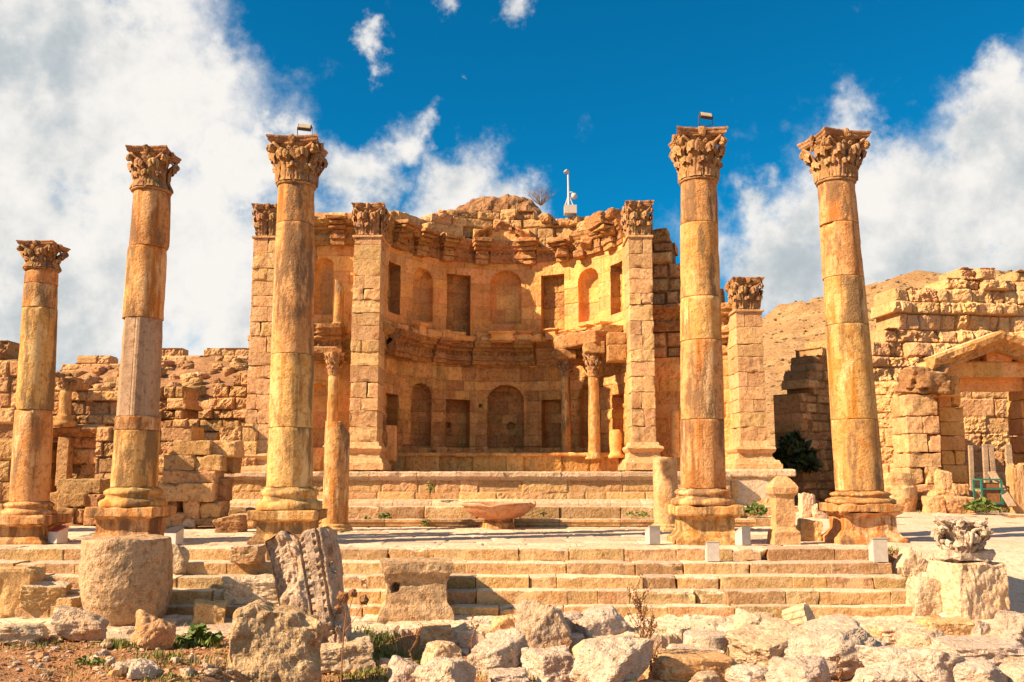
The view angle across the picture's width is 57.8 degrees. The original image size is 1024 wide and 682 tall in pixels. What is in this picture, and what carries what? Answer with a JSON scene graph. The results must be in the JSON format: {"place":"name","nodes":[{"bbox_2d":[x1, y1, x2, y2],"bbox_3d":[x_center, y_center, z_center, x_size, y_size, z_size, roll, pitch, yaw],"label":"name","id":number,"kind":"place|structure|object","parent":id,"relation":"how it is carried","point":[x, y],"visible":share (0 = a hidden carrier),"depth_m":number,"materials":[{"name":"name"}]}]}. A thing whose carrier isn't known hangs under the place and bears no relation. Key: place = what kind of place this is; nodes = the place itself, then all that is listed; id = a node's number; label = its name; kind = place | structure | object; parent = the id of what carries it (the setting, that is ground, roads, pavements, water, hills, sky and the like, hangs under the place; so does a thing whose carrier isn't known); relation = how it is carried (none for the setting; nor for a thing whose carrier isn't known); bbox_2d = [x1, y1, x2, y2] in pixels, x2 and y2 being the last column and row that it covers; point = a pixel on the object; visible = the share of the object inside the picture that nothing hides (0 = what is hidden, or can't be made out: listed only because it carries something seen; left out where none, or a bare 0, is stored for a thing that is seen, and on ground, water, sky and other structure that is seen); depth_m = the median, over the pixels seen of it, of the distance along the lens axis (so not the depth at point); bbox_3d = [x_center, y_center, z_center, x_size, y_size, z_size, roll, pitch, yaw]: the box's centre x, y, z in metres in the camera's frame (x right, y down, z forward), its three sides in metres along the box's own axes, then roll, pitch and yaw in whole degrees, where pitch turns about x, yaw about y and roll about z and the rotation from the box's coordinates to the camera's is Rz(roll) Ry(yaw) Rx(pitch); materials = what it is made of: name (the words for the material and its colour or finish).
{"place":"outdoors","nodes":[
{"label":"outdoors","id":0,"kind":"place"},
{"bbox_2d":[55,355,247,417],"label":"embankment","id":1,"kind":"structure","parent":0,"point":[203,364],"depth_m":56.09,"materials":[{"name":"stone"}]},
{"bbox_2d":[60,335,249,371],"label":"terrace wall","id":2,"kind":"structure","parent":1,"relation":"on","point":[176,354],"depth_m":60.56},
{"bbox_2d":[0,526,867,548],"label":"terrace","id":3,"kind":"structure","parent":0,"point":[431,537],"depth_m":28.07,"materials":[{"name":"stone"}]},
{"bbox_2d":[0,240,71,544],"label":"column","id":4,"kind":"structure","parent":3,"relation":"on","point":[29,515],"depth_m":25.99,"materials":[{"name":"stone"}]},
{"bbox_2d":[48,525,69,543],"bbox_3d":[-12.427,5.291,25.413,0.399,0.468,0.366,-5,-10,28],"label":"light box","id":5,"kind":"object","parent":3,"relation":"on","point":[58,534],"visible":1,"depth_m":25.31,"materials":[{"name":"white paint"}]},
{"bbox_2d":[85,144,180,536],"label":"column","id":6,"kind":"structure","parent":3,"relation":"on","point":[133,501],"depth_m":26.13,"materials":[{"name":"stone"}]},
{"bbox_2d":[163,526,184,544],"bbox_3d":[-9.078,5.217,24.918,0.399,0.468,0.366,-3,-9,17],"label":"light box","id":7,"kind":"object","parent":3,"relation":"on","point":[175,534],"visible":0.81,"depth_m":24.82,"materials":[{"name":"white paint"}]},
{"bbox_2d":[158,440,244,526],"bbox_3d":[-11.668,5.279,34.188,3.118,3.266,2.058,0,-8,0],"label":"block stack","id":8,"kind":"object","parent":3,"relation":"on","point":[196,485],"visible":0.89,"depth_m":33.53,"materials":[{"name":"stone"}]},
{"bbox_2d":[247,134,327,544],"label":"column","id":9,"kind":"structure","parent":3,"relation":"on","point":[290,501],"depth_m":26.10,"materials":[{"name":"stone"}]},
{"bbox_2d":[318,421,352,530],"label":"broken column","id":10,"kind":"structure","parent":3,"relation":"on","point":[336,474],"depth_m":31.73,"materials":[{"name":"stone"}]},
{"bbox_2d":[461,500,535,528],"bbox_3d":[-0.480,6.231,33.346,2.687,1.012,2.685,0,-8,0],"label":"stone basin","id":11,"kind":"object","parent":3,"relation":"on","point":[497,515],"visible":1,"depth_m":32.63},
{"bbox_2d":[652,457,677,531],"bbox_3d":[5.305,5.253,31.977,1.188,2.532,1.180,0,-8,0],"label":"column stump","id":12,"kind":"object","parent":3,"relation":"on","point":[665,478],"visible":0.81,"depth_m":31.66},
{"bbox_2d":[665,126,744,545],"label":"column","id":13,"kind":"structure","parent":3,"relation":"on","point":[702,507],"depth_m":26.09,"materials":[{"name":"stone"}]},
{"bbox_2d":[734,526,750,544],"bbox_3d":[6.135,5.172,24.679,0.323,0.488,0.296,5,-10,-28],"label":"light box","id":14,"kind":"object","parent":3,"relation":"on","point":[742,535],"visible":1,"depth_m":24.57,"materials":[{"name":"white paint"}]},
{"bbox_2d":[766,476,800,544],"bbox_3d":[7.398,4.622,25.352,0.741,1.856,0.756,0,-8,0],"label":"stone post","id":15,"kind":"object","parent":3,"relation":"on","point":[781,492],"visible":1,"depth_m":25.09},
{"bbox_2d":[797,127,907,545],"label":"column","id":16,"kind":"structure","parent":3,"relation":"on","point":[860,506],"depth_m":26.10,"materials":[{"name":"stone"}]},
{"bbox_2d":[6,615,967,681],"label":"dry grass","id":17,"kind":"structure","parent":0,"point":[226,665],"depth_m":14.24,"materials":[{"name":"plant"}]},
{"bbox_2d":[0,614,991,654],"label":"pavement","id":18,"kind":"structure","parent":0,"point":[717,622],"depth_m":19.87,"materials":[{"name":"stone"}]},
{"bbox_2d":[55,594,81,607],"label":"boulder","id":19,"kind":"object","parent":18,"relation":"on","point":[73,600],"visible":0.42,"depth_m":21.07,"materials":[{"name":"stone"}]},
{"bbox_2d":[913,616,974,634],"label":"boulder","id":20,"kind":"object","parent":18,"relation":"on","point":[954,625],"visible":0.41,"depth_m":18.63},
{"bbox_2d":[928,560,1009,619],"bbox_3d":[10.301,5.616,20.929,1.242,1.338,1.273,1,-8,-6],"label":"stone block","id":21,"kind":"object","parent":18,"relation":"on","point":[970,590],"depth_m":20.42,"materials":[{"name":"stone"}]},
{"bbox_2d":[930,512,995,562],"bbox_3d":[10.211,4.494,21.049,1.324,1.147,1.412,-4,-9,24],"label":"carved capital","id":22,"kind":"object","parent":21,"relation":"on","point":[958,538],"visible":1,"depth_m":20.70,"materials":[{"name":"white stone"}]},
{"bbox_2d":[989,610,1023,646],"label":"boulder","id":23,"kind":"object","parent":18,"relation":"on","point":[1005,624],"visible":0.61,"depth_m":18.27,"materials":[{"name":"white stone"}]},
{"bbox_2d":[0,505,1023,681],"bbox_3d":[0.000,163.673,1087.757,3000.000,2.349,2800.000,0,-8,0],"label":"ground","id":24,"kind":"structure","parent":0,"point":[25,670],"depth_m":14.74,"materials":[{"name":"orange soil"}]},
{"bbox_2d":[0,340,19,509],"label":"ruined wall","id":25,"kind":"structure","parent":24,"relation":"on","point":[9,353],"depth_m":31.00,"materials":[{"name":"stone"}]},
{"bbox_2d":[0,565,45,618],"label":"stone block","id":26,"kind":"object","parent":24,"relation":"on","point":[13,579],"depth_m":21.10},
{"bbox_2d":[0,622,48,645],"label":"boulder","id":27,"kind":"object","parent":24,"relation":"on","point":[18,634],"visible":0.94,"depth_m":16.78,"materials":[{"name":"grey stone"}]},
{"bbox_2d":[57,507,79,523],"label":"stone block","id":28,"kind":"structure","parent":24,"relation":"on","point":[64,510],"depth_m":35.73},
{"bbox_2d":[57,493,90,508],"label":"stone block","id":29,"kind":"structure","parent":28,"relation":"on","point":[76,500],"depth_m":36.07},
{"bbox_2d":[57,478,110,493],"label":"stone block","id":30,"kind":"structure","parent":29,"relation":"on","point":[86,485],"depth_m":36.56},
{"bbox_2d":[50,605,109,640],"bbox_3d":[-8.153,5.385,17.643,0.990,0.727,0.828,1,-8,-6],"label":"boulder","id":31,"kind":"object","parent":24,"relation":"on","point":[72,623],"visible":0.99,"depth_m":17.31,"materials":[{"name":"grey stone"}]},
{"bbox_2d":[50,375,118,492],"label":"ruined wall","id":32,"kind":"structure","parent":24,"relation":"on","point":[93,408],"depth_m":41.02,"materials":[{"name":"stone"}]},
{"bbox_2d":[53,427,96,485],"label":"door frame","id":33,"kind":"object","parent":32,"relation":"attached to","point":[64,459],"visible":0.77,"depth_m":40.30,"materials":[{"name":"stone"}]},
{"bbox_2d":[53,377,77,426],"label":"column","id":34,"kind":"structure","parent":33,"relation":"on","point":[63,417],"depth_m":40.34,"materials":[{"name":"stone"}]},
{"bbox_2d":[78,534,172,626],"bbox_3d":[-8.537,5.308,20.511,1.972,1.964,1.977,0,-8,0],"label":"column drum","id":35,"kind":"object","parent":24,"relation":"on","point":[123,579],"depth_m":19.74,"materials":[{"name":"brown stone"}]},
{"bbox_2d":[126,658,158,678],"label":"boulder","id":36,"kind":"object","parent":24,"relation":"on","point":[139,668],"visible":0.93,"depth_m":13.19,"materials":[{"name":"white stone"}]},
{"bbox_2d":[131,609,175,649],"bbox_3d":[-6.448,5.236,16.775,0.727,0.771,0.679,5,-10,-32],"label":"boulder","id":37,"kind":"object","parent":24,"relation":"on","point":[152,632],"visible":0.94,"depth_m":16.56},
{"bbox_2d":[94,426,257,482],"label":"wall","id":38,"kind":"structure","parent":24,"relation":"on","point":[246,435],"depth_m":39.61,"materials":[{"name":"stone"}]},
{"bbox_2d":[175,622,222,646],"bbox_3d":[-5.903,5.546,17.494,0.952,0.473,0.634,0,-8,0],"label":"weed","id":39,"kind":"object","parent":24,"relation":"on","point":[198,633],"visible":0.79,"depth_m":17.38,"materials":[{"name":"green plant"}]},
{"bbox_2d":[159,373,248,439],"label":"ruined wall","id":40,"kind":"structure","parent":24,"relation":"on","point":[179,406],"depth_m":43.28,"materials":[{"name":"stone"}]},
{"bbox_2d":[191,599,226,624],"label":"boulder","id":41,"kind":"object","parent":24,"relation":"on","point":[208,612],"visible":0.68,"depth_m":20.22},
{"bbox_2d":[0,638,420,681],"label":"soil clods","id":42,"kind":"object","parent":24,"relation":"on","point":[102,670],"visible":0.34,"depth_m":14.78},
{"bbox_2d":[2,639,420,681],"bbox_3d":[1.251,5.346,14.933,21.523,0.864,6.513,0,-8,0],"label":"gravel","id":43,"kind":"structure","parent":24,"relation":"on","point":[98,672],"depth_m":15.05,"materials":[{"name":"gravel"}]},
{"bbox_2d":[212,514,247,532],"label":"boulder","id":44,"kind":"object","parent":24,"relation":"on","point":[233,524],"visible":0.89,"depth_m":30.57,"materials":[{"name":"stone"}]},
{"bbox_2d":[227,599,321,681],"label":"stone block","id":45,"kind":"object","parent":24,"relation":"on","point":[270,641],"depth_m":14.49,"materials":[{"name":"stone"}]},
{"bbox_2d":[265,526,351,643],"bbox_3d":[-3.833,4.755,17.619,1.662,2.452,1.215,0,-8,0],"label":"carved block","id":46,"kind":"object","parent":24,"relation":"on","point":[307,570],"depth_m":17.35,"materials":[{"name":"grey stone"}]},
{"bbox_2d":[320,632,375,673],"bbox_3d":[-3.076,5.760,17.021,1.038,0.662,0.882,3,-9,-19],"label":"boulder","id":47,"kind":"object","parent":24,"relation":"on","point":[358,649],"visible":0.71,"depth_m":16.73,"materials":[{"name":"stone"}]},
{"bbox_2d":[334,589,368,681],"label":"thistle","id":48,"kind":"object","parent":24,"relation":"on","point":[343,597],"visible":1,"depth_m":13.75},
{"bbox_2d":[388,655,418,681],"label":"boulder","id":49,"kind":"object","parent":24,"relation":"on","point":[400,669],"visible":0.78,"depth_m":14.93,"materials":[{"name":"white stone"}]},
{"bbox_2d":[377,557,454,623],"bbox_3d":[-2.190,5.706,21.202,1.766,1.438,1.582,1,-8,-7],"label":"pedestal","id":50,"kind":"object","parent":24,"relation":"on","point":[416,587],"visible":0.89,"depth_m":20.55,"materials":[{"name":"brown stone"}]},
{"bbox_2d":[419,623,451,644],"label":"boulder","id":51,"kind":"object","parent":24,"relation":"on","point":[429,632],"visible":0.66,"depth_m":18.74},
{"bbox_2d":[421,640,462,664],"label":"boulder","id":52,"kind":"object","parent":24,"relation":"on","point":[438,648],"visible":0.58,"depth_m":16.99,"materials":[{"name":"stone"}]},
{"bbox_2d":[410,656,475,681],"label":"boulder","id":53,"kind":"object","parent":24,"relation":"on","point":[446,669],"visible":1,"depth_m":14.51,"materials":[{"name":"white stone"}]},
{"bbox_2d":[0,545,912,618],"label":"staircase","id":54,"kind":"structure","parent":24,"relation":"on","point":[821,580],"depth_m":22.06,"materials":[{"name":"stone"}]},
{"bbox_2d":[17,581,72,609],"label":"boulder","id":55,"kind":"object","parent":54,"relation":"on","point":[43,595],"visible":0.88,"depth_m":21.04,"materials":[{"name":"stone"}]},
{"bbox_2d":[172,544,189,574],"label":"boulder","id":56,"kind":"object","parent":54,"relation":"on","point":[181,555],"visible":0.73,"depth_m":22.51,"materials":[{"name":"grey stone"}]},
{"bbox_2d":[228,544,266,564],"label":"boulder","id":57,"kind":"object","parent":54,"relation":"on","point":[248,554],"visible":0.99,"depth_m":22.32,"materials":[{"name":"stone"}]},
{"bbox_2d":[222,574,277,604],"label":"boulder","id":58,"kind":"object","parent":54,"relation":"on","point":[242,589],"visible":0.79,"depth_m":21.41,"materials":[{"name":"grey stone"}]},
{"bbox_2d":[704,541,718,560],"bbox_3d":[4.999,5.245,23.193,0.323,0.488,0.296,0,-8,0],"label":"light box","id":59,"kind":"object","parent":54,"relation":"on","point":[711,550],"visible":1,"depth_m":23.07,"materials":[{"name":"white paint"}]},
{"bbox_2d":[868,538,887,561],"bbox_3d":[9.080,5.168,23.021,0.380,0.588,0.348,0,-8,0],"label":"light box","id":60,"kind":"object","parent":54,"relation":"on","point":[878,549],"visible":1,"depth_m":22.87,"materials":[{"name":"white paint"}]},
{"bbox_2d":[467,628,528,679],"bbox_3d":[-0.156,5.626,16.557,1.195,0.943,0.907,6,-10,-36],"label":"boulder","id":61,"kind":"object","parent":24,"relation":"on","point":[500,648],"visible":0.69,"depth_m":16.25,"materials":[{"name":"white stone"}]},
{"bbox_2d":[491,614,514,632],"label":"boulder","id":62,"kind":"object","parent":24,"relation":"on","point":[504,621],"visible":0.5,"depth_m":18.90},
{"bbox_2d":[488,667,528,681],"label":"boulder","id":63,"kind":"object","parent":24,"relation":"on","point":[517,674],"visible":1,"depth_m":15.15,"materials":[{"name":"white stone"}]},
{"bbox_2d":[224,194,798,527],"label":"ruined fountain","id":64,"kind":"object","parent":24,"relation":"on","point":[508,347],"visible":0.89,"depth_m":42.08,"materials":[{"name":"stone"}]},
{"bbox_2d":[564,169,576,215],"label":"camera pole","id":65,"kind":"object","parent":64,"relation":"on","point":[570,210],"visible":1,"depth_m":46.98,"materials":[{"name":"metal"}]},
{"bbox_2d":[1,507,1023,681],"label":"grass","id":66,"kind":"structure","parent":24,"relation":"on","point":[119,644],"depth_m":16.58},
{"bbox_2d":[515,599,571,650],"bbox_3d":[0.561,5.759,18.326,1.218,1.324,1.119,0,-8,0],"label":"boulder","id":67,"kind":"object","parent":24,"relation":"on","point":[539,624],"visible":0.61,"depth_m":17.94,"materials":[{"name":"grey stone"}]},
{"bbox_2d":[520,645,574,681],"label":"boulder","id":68,"kind":"object","parent":24,"relation":"on","point":[554,663],"visible":0.8,"depth_m":15.80,"materials":[{"name":"white stone"}]},
{"bbox_2d":[571,604,630,637],"bbox_3d":[1.743,5.983,19.107,1.222,1.027,1.013,4,-10,-27],"label":"boulder","id":69,"kind":"object","parent":24,"relation":"on","point":[599,620],"visible":0.66,"depth_m":18.83,"materials":[{"name":"white stone"}]},
{"bbox_2d":[569,636,653,681],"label":"boulder","id":70,"kind":"object","parent":24,"relation":"on","point":[620,659],"visible":0.98,"depth_m":14.87,"materials":[{"name":"white stone"}]},
{"bbox_2d":[624,573,654,637],"bbox_3d":[2.237,4.840,16.062,0.506,1.611,0.471,7,-11,-40],"label":"dry plant","id":71,"kind":"object","parent":24,"relation":"on","point":[642,632],"visible":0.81,"depth_m":16.06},
{"bbox_2d":[643,647,737,681],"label":"boulder","id":72,"kind":"object","parent":24,"relation":"on","point":[683,664],"visible":0.76,"depth_m":15.40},
{"bbox_2d":[689,670,721,681],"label":"boulder","id":73,"kind":"object","parent":24,"relation":"on","point":[707,676],"visible":0.99,"depth_m":14.96,"materials":[{"name":"grey stone"}]},
{"bbox_2d":[683,629,729,654],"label":"stone block","id":74,"kind":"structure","parent":24,"relation":"on","point":[710,638],"depth_m":17.73,"materials":[{"name":"white stone"}]},
{"bbox_2d":[725,664,767,681],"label":"boulder","id":75,"kind":"object","parent":24,"relation":"on","point":[743,673],"visible":0.79,"depth_m":15.25,"materials":[{"name":"white stone"}]},
{"bbox_2d":[733,608,773,628],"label":"boulder","id":76,"kind":"object","parent":24,"relation":"on","point":[743,617],"visible":0.44,"depth_m":18.98,"materials":[{"name":"stone"}]},
{"bbox_2d":[725,617,811,667],"bbox_3d":[4.815,5.645,16.958,1.485,0.958,1.217,4,-9,-26],"label":"boulder","id":77,"kind":"object","parent":24,"relation":"on","point":[764,641],"visible":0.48,"depth_m":16.84,"materials":[{"name":"stone"}]},
{"bbox_2d":[764,655,830,681],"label":"boulder","id":78,"kind":"object","parent":24,"relation":"on","point":[811,668],"visible":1,"depth_m":14.78,"materials":[{"name":"white stone"}]},
{"bbox_2d":[772,429,822,474],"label":"bush","id":79,"kind":"object","parent":24,"relation":"on","point":[792,451],"visible":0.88,"depth_m":42.32,"materials":[{"name":"green plant"}]},
{"bbox_2d":[782,603,814,625],"bbox_3d":[6.069,5.864,19.607,0.664,0.654,0.553,-6,-11,37],"label":"fluted fragment","id":80,"kind":"object","parent":24,"relation":"on","point":[800,614],"visible":0.59,"depth_m":19.45,"materials":[{"name":"stone"}]},
{"bbox_2d":[773,340,834,504],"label":"ruined wall","id":81,"kind":"structure","parent":24,"relation":"on","point":[802,405],"depth_m":43.83,"materials":[{"name":"stone"}]},
{"bbox_2d":[798,492,815,517],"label":"boulder","id":82,"kind":"object","parent":24,"relation":"on","point":[806,502],"visible":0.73,"depth_m":33.76,"materials":[{"name":"stone"}]},
{"bbox_2d":[796,518,822,541],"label":"boulder","id":83,"kind":"object","parent":24,"relation":"on","point":[809,530],"visible":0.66,"depth_m":26.49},
{"bbox_2d":[780,614,876,679],"bbox_3d":[5.653,5.660,16.766,2.194,1.142,1.710,2,-9,-16],"label":"boulder","id":84,"kind":"object","parent":24,"relation":"on","point":[831,638],"visible":0.52,"depth_m":16.24,"materials":[{"name":"white stone"}]},
{"bbox_2d":[851,662,920,681],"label":"boulder","id":85,"kind":"object","parent":24,"relation":"on","point":[878,672],"visible":0.97,"depth_m":14.25,"materials":[{"name":"white stone"}]},
{"bbox_2d":[875,380,919,506],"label":"stone wall","id":86,"kind":"structure","parent":24,"relation":"on","point":[885,392],"depth_m":40.07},
{"bbox_2d":[883,472,917,511],"bbox_3d":[15.008,5.970,36.295,1.604,1.684,1.679,0,-8,0],"label":"masonry stump","id":87,"kind":"object","parent":24,"relation":"on","point":[901,488],"visible":0.69,"depth_m":35.66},
{"bbox_2d":[871,621,929,645],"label":"boulder","id":88,"kind":"object","parent":24,"relation":"on","point":[890,638],"visible":0.43,"depth_m":18.68,"materials":[{"name":"stone"}]},
{"bbox_2d":[855,645,965,681],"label":"boulder","id":89,"kind":"object","parent":24,"relation":"on","point":[927,665],"visible":0.73,"depth_m":14.43,"materials":[{"name":"white stone"}]},
{"bbox_2d":[896,548,928,576],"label":"boulder","id":90,"kind":"object","parent":24,"relation":"on","point":[911,561],"visible":0.77,"depth_m":22.68,"materials":[{"name":"stone"}]},
{"bbox_2d":[895,627,943,647],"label":"boulder","id":91,"kind":"object","parent":24,"relation":"on","point":[912,637],"visible":0.55,"depth_m":17.58,"materials":[{"name":"grey stone"}]},
{"bbox_2d":[905,575,942,615],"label":"boulder","id":92,"kind":"object","parent":24,"relation":"on","point":[923,596],"visible":0.73,"depth_m":20.98,"materials":[{"name":"grey stone"}]},
{"bbox_2d":[921,496,946,512],"bbox_3d":[16.049,6.299,35.223,0.783,0.855,0.693,0,-8,0],"label":"stone block","id":93,"kind":"object","parent":24,"relation":"on","point":[933,504],"depth_m":34.99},
{"bbox_2d":[919,489,955,509],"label":"stone block","id":94,"kind":"structure","parent":24,"relation":"on","point":[933,492],"depth_m":35.88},
{"bbox_2d":[934,469,952,490],"bbox_3d":[16.797,5.479,36.113,0.630,0.966,0.548,0,-8,0],"label":"stone block","id":95,"kind":"object","parent":94,"relation":"on","point":[943,480],"depth_m":35.90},
{"bbox_2d":[870,267,1023,381],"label":"ruined wall","id":96,"kind":"structure","parent":24,"relation":"on","point":[946,311],"depth_m":45.36,"materials":[{"name":"stone"}]},
{"bbox_2d":[936,495,974,513],"bbox_3d":[16.885,6.308,35.332,1.132,0.871,0.911,0,-8,0],"label":"stone block","id":97,"kind":"object","parent":24,"relation":"on","point":[953,503],"depth_m":34.95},
{"bbox_2d":[891,330,1023,502],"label":"gateway","id":98,"kind":"object","parent":24,"relation":"on","point":[928,433],"visible":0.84,"depth_m":38.26,"materials":[{"name":"stone"}]},
{"bbox_2d":[929,634,1023,666],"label":"boulder","id":99,"kind":"object","parent":24,"relation":"on","point":[996,651],"visible":0.54,"depth_m":16.62,"materials":[{"name":"white stone"}]},
{"bbox_2d":[952,657,1007,681],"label":"boulder","id":100,"kind":"object","parent":24,"relation":"on","point":[973,669],"visible":0.71,"depth_m":14.25,"materials":[{"name":"white stone"}]},
{"bbox_2d":[956,391,1016,504],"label":"ruined wall","id":101,"kind":"structure","parent":24,"relation":"on","point":[985,421],"depth_m":42.88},
{"bbox_2d":[999,660,1023,681],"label":"boulder","id":102,"kind":"object","parent":24,"relation":"on","point":[1012,670],"visible":0.7,"depth_m":14.55,"materials":[{"name":"white stone"}]},
{"bbox_2d":[1005,463,1023,513],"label":"stone block","id":103,"kind":"structure","parent":24,"relation":"on","point":[1014,473],"depth_m":35.11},
{"bbox_2d":[0,0,1023,371],"label":"sky","id":104,"kind":"structure","parent":0,"point":[418,108],"materials":[{"name":"blue"}]},
{"bbox_2d":[762,270,1012,458],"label":"hill","id":105,"kind":"structure","parent":0,"point":[776,351],"depth_m":154.98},
{"bbox_2d":[763,270,1011,437],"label":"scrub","id":106,"kind":"object","parent":105,"relation":"on","point":[789,362],"visible":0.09,"depth_m":155.99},
{"bbox_2d":[768,510,1023,622],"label":"path","id":107,"kind":"structure","parent":0,"point":[1005,542],"depth_m":26.07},
{"bbox_2d":[961,497,1000,512],"bbox_3d":[17.467,6.082,34.459,1.419,0.604,1.008,0,-8,0],"label":"weed","id":108,"kind":"object","parent":107,"relation":"on","point":[973,505],"visible":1,"depth_m":34.36,"materials":[{"name":"green plant"}]},
{"bbox_2d":[972,479,1003,504],"bbox_3d":[18.170,5.752,35.440,0.818,0.971,0.660,0,-8,0],"label":"crate","id":109,"kind":"object","parent":107,"relation":"on","point":[991,491],"visible":0.8,"depth_m":35.18,"materials":[{"name":"green paint"}]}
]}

